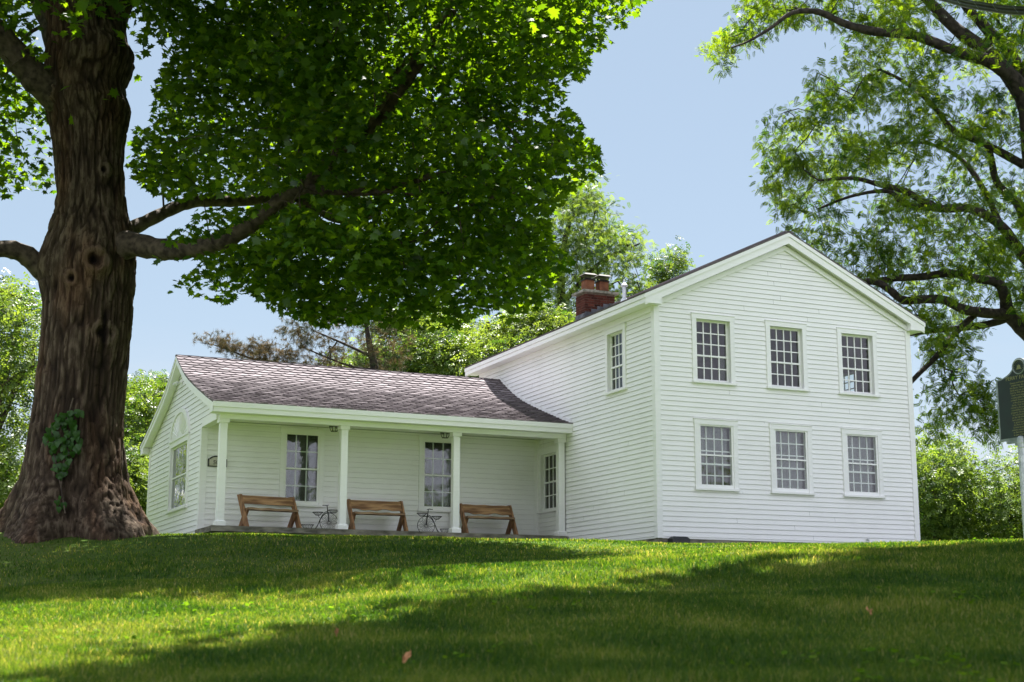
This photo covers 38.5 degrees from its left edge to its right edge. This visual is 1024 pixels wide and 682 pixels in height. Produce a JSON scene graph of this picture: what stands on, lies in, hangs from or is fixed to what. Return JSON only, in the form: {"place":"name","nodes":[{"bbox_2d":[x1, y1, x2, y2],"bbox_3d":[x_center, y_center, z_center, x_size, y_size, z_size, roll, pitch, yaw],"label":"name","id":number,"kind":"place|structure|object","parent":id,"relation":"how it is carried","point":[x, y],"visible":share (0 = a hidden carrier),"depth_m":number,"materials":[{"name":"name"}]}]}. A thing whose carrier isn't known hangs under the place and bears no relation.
{"place":"outdoors","nodes":[
{"label":"outdoors","id":0,"kind":"place"},
{"bbox_2d":[0,531,1023,681],"bbox_3d":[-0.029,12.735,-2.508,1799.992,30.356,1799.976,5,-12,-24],"label":"ground","id":1,"kind":"structure","parent":0,"point":[18,547],"depth_m":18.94,"materials":[{"name":"green plant"}]},
{"bbox_2d":[0,268,41,508],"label":"leafy tree","id":2,"kind":"object","parent":1,"relation":"on","point":[22,375],"visible":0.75,"depth_m":36.24,"materials":[{"name":"green plant"}]},
{"bbox_2d":[124,433,148,513],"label":"leafy shrub","id":3,"kind":"object","parent":1,"relation":"on","point":[138,473],"visible":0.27,"depth_m":42.69,"materials":[{"name":"green plant"}]},
{"bbox_2d":[124,368,168,463],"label":"leafy tree","id":4,"kind":"object","parent":1,"relation":"on","point":[139,412],"visible":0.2,"depth_m":50.24,"materials":[{"name":"green plant"}]},
{"bbox_2d":[191,308,422,371],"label":"pine tree","id":5,"kind":"object","parent":1,"relation":"on","point":[223,344],"visible":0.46,"depth_m":49.15,"materials":[{"name":"green plant"}]},
{"bbox_2d":[0,0,652,543],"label":"maple tree","id":6,"kind":"object","parent":1,"relation":"on","point":[326,118],"visible":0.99,"depth_m":21.54,"materials":[{"name":"green plant"}]},
{"bbox_2d":[42,398,83,513],"bbox_3d":[-6.905,1.762,22.527,0.623,1.832,0.281,-2,-11,12],"label":"creeping vine","id":7,"kind":"object","parent":6,"relation":"attached to","point":[73,433],"visible":1,"depth_m":22.55,"materials":[{"name":"green plant"}]},
{"bbox_2d":[315,304,485,375],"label":"leafy tree","id":8,"kind":"object","parent":1,"relation":"on","point":[428,350],"visible":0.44,"depth_m":54.60,"materials":[{"name":"green plant"}]},
{"bbox_2d":[402,650,410,662],"bbox_3d":[-0.431,1.293,6.018,0.040,0.054,0.021,4,-12,-18],"label":"fallen leaf","id":9,"kind":"object","parent":1,"relation":"on","point":[406,656],"visible":1,"depth_m":6.02,"materials":[{"name":"brown plant"}]},
{"bbox_2d":[430,285,575,376],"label":"leafy tree","id":10,"kind":"object","parent":1,"relation":"on","point":[481,347],"visible":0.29,"depth_m":53.53,"materials":[{"name":"green plant"}]},
{"bbox_2d":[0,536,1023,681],"bbox_3d":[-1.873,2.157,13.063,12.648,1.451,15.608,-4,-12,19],"label":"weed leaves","id":11,"kind":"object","parent":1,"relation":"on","point":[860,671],"visible":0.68,"depth_m":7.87,"materials":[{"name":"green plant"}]},
{"bbox_2d":[140,231,925,543],"bbox_3d":[-0.114,1.644,38.852,16.700,8.885,13.600,5,-12,-24],"label":"farmhouse","id":12,"kind":"object","parent":1,"relation":"on","point":[714,401],"visible":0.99,"depth_m":35.48,"materials":[{"name":"white paint"}]},
{"bbox_2d":[173,380,181,386],"bbox_3d":[-8.595,1.083,37.724,0.219,0.184,0.290,5,-12,-24],"label":"floodlight","id":13,"kind":"object","parent":12,"relation":"attached to","point":[176,383],"visible":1,"depth_m":37.68,"materials":[{"name":"white paint"}]},
{"bbox_2d":[165,432,190,513],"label":"window","id":14,"kind":"structure","parent":12,"relation":"in","point":[173,447],"depth_m":38.03,"materials":[{"name":"white paint"}]},
{"bbox_2d":[208,456,226,466],"bbox_3d":[-7.042,2.877,35.093,0.456,0.265,0.028,5,-12,-24],"label":"house number plaque","id":15,"kind":"object","parent":12,"relation":"attached to","point":[212,461],"visible":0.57,"depth_m":35.04,"materials":[{"name":"black metal"}]},
{"bbox_2d":[237,494,301,527],"bbox_3d":[-5.731,4.054,34.690,1.400,0.820,0.710,8,-13,-33],"label":"wooden bench","id":16,"kind":"object","parent":12,"relation":"on","point":[243,500],"visible":0.98,"depth_m":34.74,"materials":[{"name":"brown wood"}]},
{"bbox_2d":[279,427,325,506],"bbox_3d":[-5.180,3.107,36.017,1.140,1.918,0.297,5,-12,-24],"label":"window","id":17,"kind":"structure","parent":12,"relation":"in","point":[320,433],"depth_m":35.98,"materials":[{"name":"white paint"}]},
{"bbox_2d":[301,505,337,528],"bbox_3d":[-4.614,4.261,35.285,0.937,0.650,0.322,5,-12,-24],"label":"bicycle planter","id":18,"kind":"object","parent":12,"relation":"on","point":[328,518],"visible":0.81,"depth_m":35.34,"materials":[{"name":"black metal"}]},
{"bbox_2d":[329,426,337,431],"bbox_3d":[-4.312,2.092,35.592,0.254,0.212,0.254,5,-12,-24],"label":"porch lantern","id":19,"kind":"object","parent":12,"relation":"attached to","point":[334,427],"visible":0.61,"depth_m":35.57,"materials":[{"name":"black metal"}]},
{"bbox_2d":[347,499,407,530],"bbox_3d":[-3.288,4.280,35.813,1.400,0.820,0.710,5,-12,-24],"label":"wooden bench","id":20,"kind":"object","parent":12,"relation":"on","point":[375,505],"visible":0.98,"depth_m":35.86,"materials":[{"name":"brown wood"}]},
{"bbox_2d":[417,509,448,531],"bbox_3d":[-1.925,4.498,36.463,0.937,0.650,0.322,5,-12,-24],"label":"bicycle planter","id":21,"kind":"object","parent":12,"relation":"on","point":[426,521],"visible":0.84,"depth_m":36.40,"materials":[{"name":"black metal"}]},
{"bbox_2d":[417,435,460,511],"bbox_3d":[-1.893,3.402,37.456,1.140,1.928,0.297,5,-12,-24],"label":"window","id":22,"kind":"structure","parent":12,"relation":"in","point":[422,438],"depth_m":37.29,"materials":[{"name":"white paint"}]},
{"bbox_2d":[459,503,518,534],"bbox_3d":[-0.604,4.517,36.989,1.400,0.820,0.710,5,-12,-24],"label":"wooden bench","id":23,"kind":"object","parent":12,"relation":"on","point":[483,509],"visible":0.98,"depth_m":37.02,"materials":[{"name":"brown wood"}]},
{"bbox_2d":[536,444,555,513],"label":"window","id":24,"kind":"structure","parent":12,"relation":"in","point":[544,452],"depth_m":38.20,"materials":[{"name":"white paint"}]},
{"bbox_2d":[603,322,626,395],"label":"window","id":25,"kind":"structure","parent":12,"relation":"in","point":[609,333],"depth_m":35.22,"materials":[{"name":"white paint"}]},
{"bbox_2d":[690,312,737,385],"bbox_3d":[4.624,0.205,34.060,1.180,1.643,0.312,5,-12,-24],"label":"window","id":26,"kind":"structure","parent":12,"relation":"in","point":[728,321],"depth_m":34.07,"materials":[{"name":"white paint"}]},
{"bbox_2d":[693,418,740,491],"bbox_3d":[4.632,2.616,33.585,1.183,1.638,0.302,5,-12,-24],"label":"window","id":27,"kind":"structure","parent":12,"relation":"in","point":[732,425],"depth_m":33.55,"materials":[{"name":"white paint"}]},
{"bbox_2d":[764,319,809,391],"bbox_3d":[6.493,0.359,34.819,1.185,1.643,0.203,5,-12,-24],"label":"window","id":28,"kind":"structure","parent":12,"relation":"in","point":[800,328],"depth_m":34.88,"materials":[{"name":"white paint"}]},
{"bbox_2d":[768,423,815,494],"bbox_3d":[6.498,2.781,34.402,1.200,1.638,0.303,5,-12,-24],"label":"window","id":29,"kind":"structure","parent":12,"relation":"in","point":[806,430],"depth_m":34.37,"materials":[{"name":"white paint"}]},
{"bbox_2d":[843,371,854,390],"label":"window","id":30,"kind":"structure","parent":12,"relation":"in","point":[850,373],"depth_m":38.31,"materials":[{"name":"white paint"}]},
{"bbox_2d":[836,327,880,396],"bbox_3d":[8.347,0.534,35.690,1.195,1.643,0.312,5,-12,-24],"label":"window","id":31,"kind":"structure","parent":12,"relation":"in","point":[870,335],"depth_m":35.71,"materials":[{"name":"white paint"}]},
{"bbox_2d":[840,428,885,498],"bbox_3d":[8.358,2.945,35.216,1.195,1.638,0.302,5,-12,-24],"label":"window","id":32,"kind":"structure","parent":12,"relation":"in","point":[876,435],"depth_m":35.20,"materials":[{"name":"white paint"}]},
{"bbox_2d":[506,168,672,315],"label":"leafy tree","id":33,"kind":"object","parent":1,"relation":"on","point":[592,206],"visible":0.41,"depth_m":58.91,"materials":[{"name":"green plant"}]},
{"bbox_2d":[632,235,703,289],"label":"leafy tree","id":34,"kind":"object","parent":1,"relation":"on","point":[665,268],"visible":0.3,"depth_m":61.33,"materials":[{"name":"green plant"}]},
{"bbox_2d":[668,536,689,542],"bbox_3d":[3.706,4.465,32.558,0.450,0.250,0.232,5,-12,-24],"label":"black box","id":35,"kind":"object","parent":1,"relation":"on","point":[678,539],"visible":0.48,"depth_m":32.48,"materials":[{"name":"plastic"}]},
{"bbox_2d":[694,0,1023,453],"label":"walnut tree","id":36,"kind":"object","parent":1,"relation":"on","point":[1006,65],"visible":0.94,"depth_m":39.12,"materials":[{"name":"green plant"}]},
{"bbox_2d":[915,418,1008,541],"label":"bush","id":37,"kind":"object","parent":1,"relation":"on","point":[936,505],"visible":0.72,"depth_m":48.95,"materials":[{"name":"green plant"}]},
{"bbox_2d":[918,467,1020,539],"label":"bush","id":38,"kind":"object","parent":1,"relation":"on","point":[980,503],"visible":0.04,"depth_m":60.61,"materials":[{"name":"green plant"}]},
{"bbox_2d":[949,445,1023,540],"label":"bush","id":39,"kind":"object","parent":1,"relation":"on","point":[1007,508],"visible":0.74,"depth_m":49.00,"materials":[{"name":"green plant"}]},
{"bbox_2d":[996,358,1023,536],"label":"historical marker","id":40,"kind":"object","parent":1,"relation":"on","point":[1010,394],"visible":1,"depth_m":25.38,"materials":[{"name":"metal"}]},
{"bbox_2d":[0,0,1023,507],"label":"sky","id":41,"kind":"structure","parent":0,"point":[677,139],"materials":[{"name":"blue"}]},
{"bbox_2d":[939,0,1023,14],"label":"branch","id":42,"kind":"object","parent":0,"point":[995,8],"visible":1,"depth_m":15.44,"materials":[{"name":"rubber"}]}
]}

